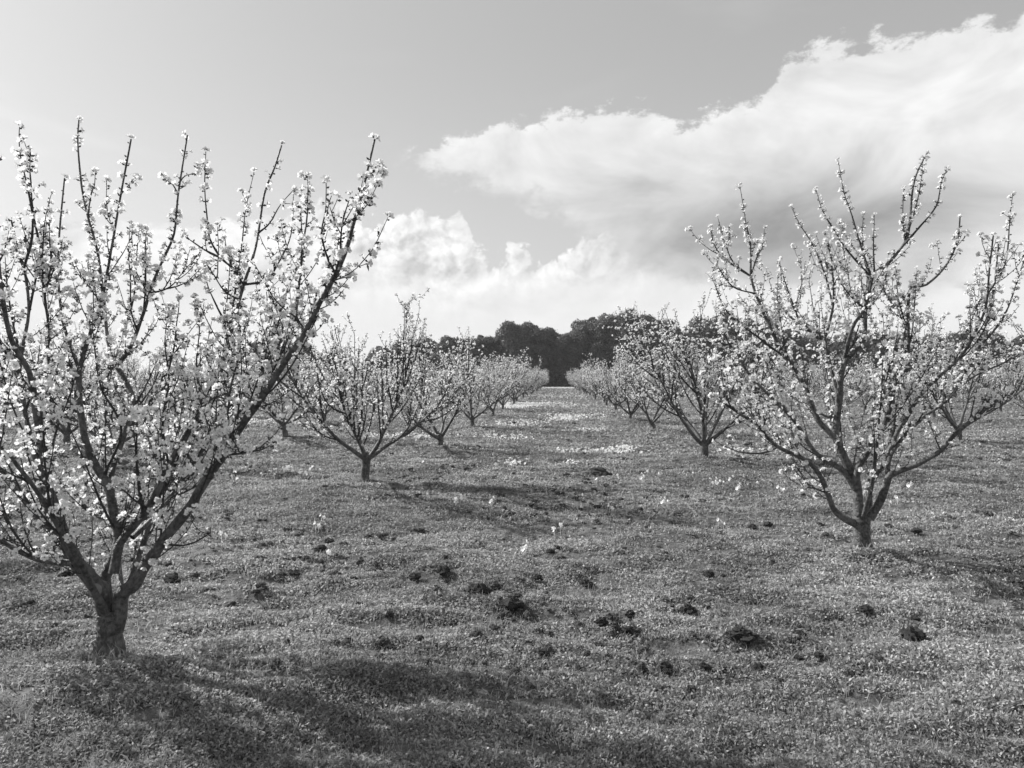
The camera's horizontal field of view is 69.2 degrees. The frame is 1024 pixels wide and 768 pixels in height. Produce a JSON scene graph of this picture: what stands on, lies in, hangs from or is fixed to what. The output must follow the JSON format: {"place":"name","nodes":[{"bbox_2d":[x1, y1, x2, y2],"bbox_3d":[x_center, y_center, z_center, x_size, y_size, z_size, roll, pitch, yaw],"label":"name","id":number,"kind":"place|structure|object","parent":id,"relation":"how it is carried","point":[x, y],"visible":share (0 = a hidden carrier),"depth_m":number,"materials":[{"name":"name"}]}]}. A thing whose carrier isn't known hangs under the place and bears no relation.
{"place":"outdoors","nodes":[
{"label":"outdoors","id":0,"kind":"place"},
{"bbox_2d":[0,379,1023,767],"bbox_3d":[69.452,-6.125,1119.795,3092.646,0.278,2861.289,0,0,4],"label":"ground","id":1,"kind":"structure","parent":0,"point":[476,689],"depth_m":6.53,"materials":[{"name":"grey plant"}]},
{"bbox_2d":[0,348,13,387],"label":"blossoming tree","id":2,"kind":"object","parent":1,"relation":"on","point":[6,372],"visible":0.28,"depth_m":26.17,"materials":[{"name":"white plant"}]},
{"bbox_2d":[57,569,74,577],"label":"earth clod","id":3,"kind":"object","parent":1,"relation":"on","point":[63,574],"visible":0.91,"depth_m":6.04,"materials":[{"name":"grey soil"}]},
{"bbox_2d":[0,319,145,443],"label":"blossoming tree","id":4,"kind":"object","parent":1,"relation":"on","point":[65,431],"visible":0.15,"depth_m":17.27,"materials":[{"name":"white plant"}]},
{"bbox_2d":[22,333,205,458],"bbox_3d":[-7.476,0.272,14.062,2.661,2.589,3.185,0,1,42],"label":"blossoming tree","id":5,"kind":"object","parent":1,"relation":"on","point":[155,393],"visible":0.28,"depth_m":13.93,"materials":[{"name":"white plant"}]},
{"bbox_2d":[73,353,160,426],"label":"blossoming tree","id":6,"kind":"object","parent":1,"relation":"on","point":[132,384],"visible":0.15,"depth_m":24.22,"materials":[{"name":"white plant"}]},
{"bbox_2d":[163,572,180,583],"bbox_3d":[-2.696,1.540,5.885,0.120,0.074,0.173,0,0,-34],"label":"earth clod","id":7,"kind":"object","parent":1,"relation":"on","point":[170,578],"visible":0.98,"depth_m":5.86,"materials":[{"name":"grey soil"}]},
{"bbox_2d":[0,115,394,658],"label":"blossoming tree","id":8,"kind":"object","parent":1,"relation":"on","point":[224,435],"visible":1,"depth_m":4.24,"materials":[{"name":"white plant"}]},
{"bbox_2d":[186,345,264,407],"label":"blossoming tree","id":9,"kind":"object","parent":1,"relation":"on","point":[208,368],"visible":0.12,"depth_m":31.83,"materials":[{"name":"white plant"}]},
{"bbox_2d":[238,340,267,383],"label":"woodland tree","id":10,"kind":"object","parent":1,"relation":"on","point":[253,344],"visible":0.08,"depth_m":143.92,"materials":[{"name":"plant"}]},
{"bbox_2d":[251,351,310,408],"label":"blossoming tree","id":11,"kind":"object","parent":1,"relation":"on","point":[275,393],"visible":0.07,"depth_m":38.45,"materials":[{"name":"grey plant"}]},
{"bbox_2d":[226,346,339,436],"bbox_3d":[-6.109,0.219,20.108,3.201,2.602,2.675,0,0,-30],"label":"blossoming tree","id":12,"kind":"object","parent":1,"relation":"on","point":[283,425],"visible":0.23,"depth_m":20.11,"materials":[{"name":"white plant"}]},
{"bbox_2d":[288,343,318,386],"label":"woodland tree","id":13,"kind":"object","parent":1,"relation":"on","point":[303,353],"visible":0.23,"depth_m":142.69,"materials":[{"name":"plant"}]},
{"bbox_2d":[314,544,326,551],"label":"earth clod","id":14,"kind":"object","parent":1,"relation":"on","point":[322,547],"visible":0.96,"depth_m":6.77,"materials":[{"name":"grey soil"}]},
{"bbox_2d":[285,339,357,420],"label":"blossoming tree","id":15,"kind":"object","parent":1,"relation":"on","point":[331,402],"visible":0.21,"depth_m":26.54,"materials":[{"name":"white plant"}]},
{"bbox_2d":[241,284,487,481],"bbox_3d":[-2.221,0.075,10.970,2.632,2.920,4.108,0,0,23],"label":"blossoming tree","id":16,"kind":"object","parent":1,"relation":"on","point":[353,421],"visible":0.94,"depth_m":10.65,"materials":[{"name":"white plant"}]},
{"bbox_2d":[344,361,402,411],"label":"blossoming tree","id":17,"kind":"object","parent":1,"relation":"on","point":[375,391],"visible":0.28,"depth_m":34.35,"materials":[{"name":"grey plant"}]},
{"bbox_2d":[362,346,399,377],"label":"woodland tree","id":18,"kind":"object","parent":1,"relation":"on","point":[371,355],"visible":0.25,"depth_m":142.66,"materials":[{"name":"plant"}]},
{"bbox_2d":[390,339,414,372],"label":"woodland tree","id":19,"kind":"object","parent":1,"relation":"on","point":[395,347],"visible":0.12,"depth_m":145.46,"materials":[{"name":"plant"}]},
{"bbox_2d":[376,362,428,404],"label":"blossoming tree","id":20,"kind":"object","parent":1,"relation":"on","point":[410,389],"visible":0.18,"depth_m":41.69,"materials":[{"name":"grey plant"}]},
{"bbox_2d":[409,572,420,580],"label":"earth clod","id":21,"kind":"object","parent":1,"relation":"on","point":[413,576],"visible":0.99,"depth_m":5.89,"materials":[{"name":"grey soil"}]},
{"bbox_2d":[406,361,439,400],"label":"blossoming tree","id":22,"kind":"object","parent":1,"relation":"on","point":[430,386],"visible":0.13,"depth_m":48.53,"materials":[{"name":"grey plant"}]},
{"bbox_2d":[409,337,446,385],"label":"woodland tree","id":23,"kind":"object","parent":1,"relation":"on","point":[421,351],"visible":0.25,"depth_m":145.93,"materials":[{"name":"plant"}]},
{"bbox_2d":[375,326,486,446],"bbox_3d":[-2.055,0.142,17.296,2.580,2.867,2.596,0,0,-19],"label":"blossoming tree","id":24,"kind":"object","parent":1,"relation":"on","point":[438,436],"visible":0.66,"depth_m":17.11,"materials":[{"name":"white plant"}]},
{"bbox_2d":[436,565,450,574],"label":"earth clod","id":25,"kind":"object","parent":1,"relation":"on","point":[444,570],"visible":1,"depth_m":5.99,"materials":[{"name":"grey soil"}]},
{"bbox_2d":[430,335,461,376],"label":"woodland tree","id":26,"kind":"object","parent":1,"relation":"on","point":[434,357],"visible":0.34,"depth_m":142.45,"materials":[{"name":"plant"}]},
{"bbox_2d":[455,337,483,375],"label":"woodland tree","id":27,"kind":"object","parent":1,"relation":"on","point":[474,352],"visible":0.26,"depth_m":142.30,"materials":[{"name":"plant"}]},
{"bbox_2d":[419,334,531,425],"bbox_3d":[-1.429,-0.061,23.643,2.980,3.068,3.795,0,0,-25],"label":"blossoming tree","id":28,"kind":"object","parent":1,"relation":"on","point":[471,417],"visible":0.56,"depth_m":23.54,"materials":[{"name":"white plant"}]},
{"bbox_2d":[468,583,492,594],"bbox_3d":[-0.241,1.506,5.470,0.198,0.090,0.137,0,0,10],"label":"earth clod","id":29,"kind":"object","parent":1,"relation":"on","point":[478,588],"visible":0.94,"depth_m":5.45,"materials":[{"name":"grey soil"}]},
{"bbox_2d":[5,386,957,479],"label":"white flower drifts","id":30,"kind":"object","parent":1,"relation":"on","point":[531,404],"visible":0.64,"depth_m":24.48,"materials":[{"name":"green plant"}]},
{"bbox_2d":[472,334,497,371],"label":"woodland tree","id":31,"kind":"object","parent":1,"relation":"on","point":[488,343],"visible":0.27,"depth_m":144.63,"materials":[{"name":"grey plant"}]},
{"bbox_2d":[465,353,515,415],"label":"blossoming tree","id":32,"kind":"object","parent":1,"relation":"on","point":[496,384],"visible":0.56,"depth_m":30.39,"materials":[{"name":"grey plant"}]},
{"bbox_2d":[478,357,530,408],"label":"blossoming tree","id":33,"kind":"object","parent":1,"relation":"on","point":[502,403],"visible":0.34,"depth_m":37.97,"materials":[{"name":"grey plant"}]},
{"bbox_2d":[0,403,1023,692],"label":"soil crumbs","id":34,"kind":"object","parent":1,"relation":"on","point":[384,641],"visible":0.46,"depth_m":6.04,"materials":[{"name":"grey soil"}]},
{"bbox_2d":[1,452,1023,765],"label":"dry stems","id":35,"kind":"object","parent":1,"relation":"on","point":[435,652],"visible":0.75,"depth_m":4.05,"materials":[{"name":"grey plant"}]},
{"bbox_2d":[501,598,523,608],"bbox_3d":[0.008,1.525,5.174,0.169,0.087,0.149,0,0,-18],"label":"earth clod","id":36,"kind":"object","parent":1,"relation":"on","point":[513,603],"visible":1,"depth_m":5.12,"materials":[{"name":"grey soil"}]},
{"bbox_2d":[482,354,546,403],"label":"blossoming tree","id":37,"kind":"object","parent":1,"relation":"on","point":[529,386],"visible":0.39,"depth_m":44.92,"materials":[{"name":"grey plant"}]},
{"bbox_2d":[494,320,535,371],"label":"woodland tree","id":38,"kind":"object","parent":1,"relation":"on","point":[509,341],"visible":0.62,"depth_m":143.63,"materials":[{"name":"black plant"}]},
{"bbox_2d":[510,367,534,400],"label":"blossoming tree","id":39,"kind":"object","parent":1,"relation":"on","point":[529,374],"visible":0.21,"depth_m":51.97,"materials":[{"name":"grey plant"}]},
{"bbox_2d":[507,320,552,378],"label":"woodland tree","id":40,"kind":"object","parent":1,"relation":"on","point":[534,332],"visible":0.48,"depth_m":144.79,"materials":[{"name":"grey plant"}]},
{"bbox_2d":[520,369,539,397],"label":"blossoming tree","id":41,"kind":"object","parent":1,"relation":"on","point":[531,383],"visible":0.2,"depth_m":59.09,"materials":[{"name":"grey plant"}]},
{"bbox_2d":[527,367,546,394],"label":"blossoming tree","id":42,"kind":"object","parent":1,"relation":"on","point":[542,379],"visible":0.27,"depth_m":73.55,"materials":[{"name":"grey plant"}]},
{"bbox_2d":[530,574,543,580],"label":"earth clod","id":43,"kind":"object","parent":1,"relation":"on","point":[536,577],"visible":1,"depth_m":5.80,"materials":[{"name":"grey soil"}]},
{"bbox_2d":[530,327,566,386],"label":"woodland tree","id":44,"kind":"object","parent":1,"relation":"on","point":[552,333],"visible":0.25,"depth_m":146.13,"materials":[{"name":"plant"}]},
{"bbox_2d":[548,332,582,386],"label":"woodland tree","id":45,"kind":"object","parent":1,"relation":"on","point":[563,343],"visible":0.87,"depth_m":144.67,"materials":[{"name":"plant"}]},
{"bbox_2d":[570,369,603,394],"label":"blossoming tree","id":46,"kind":"object","parent":1,"relation":"on","point":[580,375],"visible":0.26,"depth_m":71.11,"materials":[{"name":"grey plant"}]},
{"bbox_2d":[579,579,594,586],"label":"earth clod","id":47,"kind":"object","parent":1,"relation":"on","point":[585,582],"visible":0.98,"depth_m":5.75,"materials":[{"name":"grey soil"}]},
{"bbox_2d":[568,317,606,369],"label":"woodland tree","id":48,"kind":"object","parent":1,"relation":"on","point":[582,330],"visible":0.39,"depth_m":145.24,"materials":[{"name":"grey plant"}]},
{"bbox_2d":[593,617,607,624],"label":"earth clod","id":49,"kind":"object","parent":1,"relation":"on","point":[599,620],"visible":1,"depth_m":4.83,"materials":[{"name":"grey soil"}]},
{"bbox_2d":[587,363,614,401],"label":"blossoming tree","id":50,"kind":"object","parent":1,"relation":"on","point":[607,378],"visible":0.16,"depth_m":49.02,"materials":[{"name":"grey plant"}]},
{"bbox_2d":[590,466,612,476],"bbox_3d":[1.498,1.495,12.588,0.265,0.198,0.385,0,1,-41],"label":"earth clod","id":51,"kind":"object","parent":1,"relation":"on","point":[598,471],"visible":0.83,"depth_m":12.53,"materials":[{"name":"grey soil"}]},
{"bbox_2d":[582,364,621,399],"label":"blossoming tree","id":52,"kind":"object","parent":1,"relation":"on","point":[593,393],"visible":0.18,"depth_m":56.66,"materials":[{"name":"grey plant"}]},
{"bbox_2d":[582,353,626,405],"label":"blossoming tree","id":53,"kind":"object","parent":1,"relation":"on","point":[590,366],"visible":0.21,"depth_m":41.93,"materials":[{"name":"grey plant"}]},
{"bbox_2d":[585,312,627,386],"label":"woodland tree","id":54,"kind":"object","parent":1,"relation":"on","point":[600,331],"visible":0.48,"depth_m":143.74,"materials":[{"name":"grey plant"}]},
{"bbox_2d":[583,360,644,410],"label":"blossoming tree","id":55,"kind":"object","parent":1,"relation":"on","point":[593,383],"visible":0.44,"depth_m":35.15,"materials":[{"name":"grey plant"}]},
{"bbox_2d":[594,347,657,419],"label":"blossoming tree","id":56,"kind":"object","parent":1,"relation":"on","point":[620,388],"visible":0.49,"depth_m":27.83,"materials":[{"name":"grey plant"}]},
{"bbox_2d":[601,308,652,375],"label":"woodland tree","id":57,"kind":"object","parent":1,"relation":"on","point":[613,345],"visible":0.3,"depth_m":142.34,"materials":[{"name":"grey plant"}]},
{"bbox_2d":[620,626,634,633],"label":"earth clod","id":58,"kind":"object","parent":1,"relation":"on","point":[630,629],"visible":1,"depth_m":4.71,"materials":[{"name":"grey soil"}]},
{"bbox_2d":[624,609,635,617],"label":"earth clod","id":59,"kind":"object","parent":1,"relation":"on","point":[632,613],"visible":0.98,"depth_m":4.96,"materials":[{"name":"grey soil"}]},
{"bbox_2d":[637,665,648,672],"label":"earth clod","id":60,"kind":"object","parent":1,"relation":"on","point":[643,668],"visible":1,"depth_m":4.23,"materials":[{"name":"grey soil"}]},
{"bbox_2d":[629,314,669,371],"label":"woodland tree","id":61,"kind":"object","parent":1,"relation":"on","point":[650,319],"visible":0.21,"depth_m":143.59,"materials":[{"name":"grey plant"}]},
{"bbox_2d":[612,349,699,428],"bbox_3d":[4.222,0.168,22.063,2.401,2.620,2.333,0,0,4],"label":"blossoming tree","id":62,"kind":"object","parent":1,"relation":"on","point":[634,393],"visible":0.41,"depth_m":22.15,"materials":[{"name":"white plant"}]},
{"bbox_2d":[656,660,673,673],"bbox_3d":[0.875,1.618,4.256,0.092,0.064,0.133,0,0,-9],"label":"earth clod","id":63,"kind":"object","parent":1,"relation":"on","point":[666,667],"visible":1,"depth_m":4.23,"materials":[{"name":"grey soil"}]},
{"bbox_2d":[653,318,682,367],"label":"woodland tree","id":64,"kind":"object","parent":1,"relation":"on","point":[664,323],"visible":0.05,"depth_m":146.45,"materials":[{"name":"grey plant"}]},
{"bbox_2d":[315,372,1022,386],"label":"undergrowth","id":65,"kind":"object","parent":1,"relation":"on","point":[557,380],"visible":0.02,"depth_m":143.66,"materials":[{"name":"black plant"}]},
{"bbox_2d":[666,357,697,397],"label":"blossoming tree","id":66,"kind":"object","parent":1,"relation":"on","point":[681,395],"visible":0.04,"depth_m":53.87,"materials":[{"name":"grey plant"}]},
{"bbox_2d":[663,328,705,369],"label":"woodland tree","id":67,"kind":"object","parent":1,"relation":"on","point":[694,336],"visible":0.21,"depth_m":143.26,"materials":[{"name":"grey plant"}]},
{"bbox_2d":[680,603,698,613],"bbox_3d":[1.232,1.558,5.148,0.126,0.065,0.104,0,0,1],"label":"earth clod","id":68,"kind":"object","parent":1,"relation":"on","point":[689,608],"visible":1,"depth_m":5.13,"materials":[{"name":"grey soil"}]},
{"bbox_2d":[602,287,798,457],"bbox_3d":[3.654,-0.127,14.660,4.037,3.388,3.424,0,0,34],"label":"blossoming tree","id":69,"kind":"object","parent":1,"relation":"on","point":[704,441],"visible":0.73,"depth_m":14.29,"materials":[{"name":"white plant"}]},
{"bbox_2d":[682,316,719,371],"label":"woodland tree","id":70,"kind":"object","parent":1,"relation":"on","point":[707,329],"visible":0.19,"depth_m":145.93,"materials":[{"name":"grey plant"}]},
{"bbox_2d":[699,662,711,669],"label":"earth clod","id":71,"kind":"object","parent":1,"relation":"on","point":[703,665],"visible":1,"depth_m":4.24,"materials":[{"name":"grey soil"}]},
{"bbox_2d":[679,356,737,401],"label":"blossoming tree","id":72,"kind":"object","parent":1,"relation":"on","point":[701,376],"visible":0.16,"depth_m":46.28,"materials":[{"name":"grey plant"}]},
{"bbox_2d":[702,570,714,577],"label":"earth clod","id":73,"kind":"object","parent":1,"relation":"on","point":[708,573],"visible":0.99,"depth_m":6.07,"materials":[{"name":"grey soil"}]},
{"bbox_2d":[706,309,737,371],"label":"woodland tree","id":74,"kind":"object","parent":1,"relation":"on","point":[725,319],"visible":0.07,"depth_m":145.79,"materials":[{"name":"grey plant"}]},
{"bbox_2d":[698,354,754,406],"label":"blossoming tree","id":75,"kind":"object","parent":1,"relation":"on","point":[718,384],"visible":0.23,"depth_m":39.97,"materials":[{"name":"grey plant"}]},
{"bbox_2d":[716,318,764,373],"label":"woodland tree","id":76,"kind":"object","parent":1,"relation":"on","point":[749,334],"visible":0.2,"depth_m":143.23,"materials":[{"name":"grey plant"}]},
{"bbox_2d":[723,626,759,641],"bbox_3d":[1.423,1.534,4.564,0.209,0.072,0.171,0,0,-14],"label":"earth clod","id":77,"kind":"object","parent":1,"relation":"on","point":[744,634],"visible":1,"depth_m":4.54,"materials":[{"name":"grey soil"}]},
{"bbox_2d":[726,365,788,406],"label":"blossoming tree","id":78,"kind":"object","parent":1,"relation":"on","point":[768,398],"visible":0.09,"depth_m":32.01,"materials":[{"name":"grey plant"}]},
{"bbox_2d":[752,662,763,671],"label":"earth clod","id":79,"kind":"object","parent":1,"relation":"on","point":[758,667],"visible":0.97,"depth_m":4.24,"materials":[{"name":"grey soil"}]},
{"bbox_2d":[748,322,785,372],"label":"woodland tree","id":80,"kind":"object","parent":1,"relation":"on","point":[766,334],"visible":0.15,"depth_m":142.67,"materials":[{"name":"grey plant"}]},
{"bbox_2d":[757,363,795,391],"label":"blossoming tree","id":81,"kind":"object","parent":1,"relation":"on","point":[770,373],"visible":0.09,"depth_m":51.08,"materials":[{"name":"grey plant"}]},
{"bbox_2d":[779,328,817,373],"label":"woodland tree","id":82,"kind":"object","parent":1,"relation":"on","point":[804,342],"visible":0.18,"depth_m":143.88,"materials":[{"name":"grey plant"}]},
{"bbox_2d":[790,359,833,403],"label":"blossoming tree","id":83,"kind":"object","parent":1,"relation":"on","point":[814,379],"visible":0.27,"depth_m":43.74,"materials":[{"name":"grey plant"}]},
{"bbox_2d":[806,332,838,372],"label":"woodland tree","id":84,"kind":"object","parent":1,"relation":"on","point":[814,343],"visible":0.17,"depth_m":148.46,"materials":[{"name":"grey plant"}]},
{"bbox_2d":[773,343,873,422],"bbox_3d":[10.637,0.015,25.318,2.614,2.887,2.598,0,0,-32],"label":"blossoming tree","id":85,"kind":"object","parent":1,"relation":"on","point":[824,385],"visible":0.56,"depth_m":25.16,"materials":[{"name":"grey plant"}]},
{"bbox_2d":[827,330,868,377],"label":"woodland tree","id":86,"kind":"object","parent":1,"relation":"on","point":[836,347],"visible":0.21,"depth_m":144.98,"materials":[{"name":"grey plant"}]},
{"bbox_2d":[685,150,1023,550],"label":"blossoming tree","id":87,"kind":"object","parent":1,"relation":"on","point":[866,510],"visible":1,"depth_m":6.67,"materials":[{"name":"white plant"}]},
{"bbox_2d":[839,358,887,409],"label":"blossoming tree","id":88,"kind":"object","parent":1,"relation":"on","point":[875,393],"visible":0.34,"depth_m":36.08,"materials":[{"name":"grey plant"}]},
{"bbox_2d":[858,604,873,613],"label":"earth clod","id":89,"kind":"object","parent":1,"relation":"on","point":[865,609],"visible":1,"depth_m":5.09,"materials":[{"name":"grey soil"}]},
{"bbox_2d":[836,363,898,402],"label":"blossoming tree","id":90,"kind":"object","parent":1,"relation":"on","point":[865,380],"visible":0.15,"depth_m":48.83,"materials":[{"name":"grey plant"}]},
{"bbox_2d":[851,330,897,374],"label":"woodland tree","id":91,"kind":"object","parent":1,"relation":"on","point":[869,348],"visible":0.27,"depth_m":143.02,"materials":[{"name":"grey plant"}]},
{"bbox_2d":[890,331,920,376],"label":"woodland tree","id":92,"kind":"object","parent":1,"relation":"on","point":[915,341],"visible":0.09,"depth_m":145.09,"materials":[{"name":"grey plant"}]},
{"bbox_2d":[899,626,925,641],"bbox_3d":[2.530,1.568,4.690,0.152,0.089,0.199,0,0,3],"label":"earth clod","id":93,"kind":"object","parent":1,"relation":"on","point":[911,633],"visible":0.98,"depth_m":4.63,"materials":[{"name":"grey soil"}]},
{"bbox_2d":[909,527,922,533],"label":"earth clod","id":94,"kind":"object","parent":1,"relation":"on","point":[916,530],"visible":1,"depth_m":7.71,"materials":[{"name":"soil"}]},
{"bbox_2d":[916,334,954,371],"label":"woodland tree","id":95,"kind":"object","parent":1,"relation":"on","point":[939,338],"visible":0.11,"depth_m":143.28,"materials":[{"name":"grey plant"}]},
{"bbox_2d":[896,358,982,416],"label":"blossoming tree","id":96,"kind":"object","parent":1,"relation":"on","point":[933,414],"visible":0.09,"depth_m":29.32,"materials":[{"name":"grey plant"}]},
{"bbox_2d":[898,302,1023,439],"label":"blossoming tree","id":97,"kind":"object","parent":1,"relation":"on","point":[937,397],"visible":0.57,"depth_m":18.09,"materials":[{"name":"grey plant"}]},
{"bbox_2d":[946,330,979,374],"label":"woodland tree","id":98,"kind":"object","parent":1,"relation":"on","point":[955,336],"visible":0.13,"depth_m":144.62,"materials":[{"name":"grey plant"}]},
{"bbox_2d":[956,354,1022,410],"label":"blossoming tree","id":99,"kind":"object","parent":1,"relation":"on","point":[988,380],"visible":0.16,"depth_m":35.19,"materials":[{"name":"grey plant"}]},
{"bbox_2d":[976,329,1017,374],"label":"woodland tree","id":100,"kind":"object","parent":1,"relation":"on","point":[998,340],"visible":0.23,"depth_m":146.26,"materials":[{"name":"grey plant"}]},
{"bbox_2d":[990,335,1023,407],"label":"blossoming tree","id":101,"kind":"object","parent":1,"relation":"on","point":[1018,400],"visible":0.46,"depth_m":23.06,"materials":[{"name":"grey plant"}]},
{"bbox_2d":[1004,315,1023,358],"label":"blossoming tree","id":102,"kind":"object","parent":1,"relation":"on","point":[1015,325],"visible":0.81,"depth_m":11.83,"materials":[{"name":"white plant"}]},
{"bbox_2d":[1006,334,1023,365],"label":"woodland tree","id":103,"kind":"object","parent":1,"relation":"on","point":[1016,340],"visible":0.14,"depth_m":147.25,"materials":[{"name":"grey plant"}]},
{"bbox_2d":[0,0,1023,378],"label":"sky","id":104,"kind":"structure","parent":0,"point":[549,163],"materials":[{"name":"grey"}]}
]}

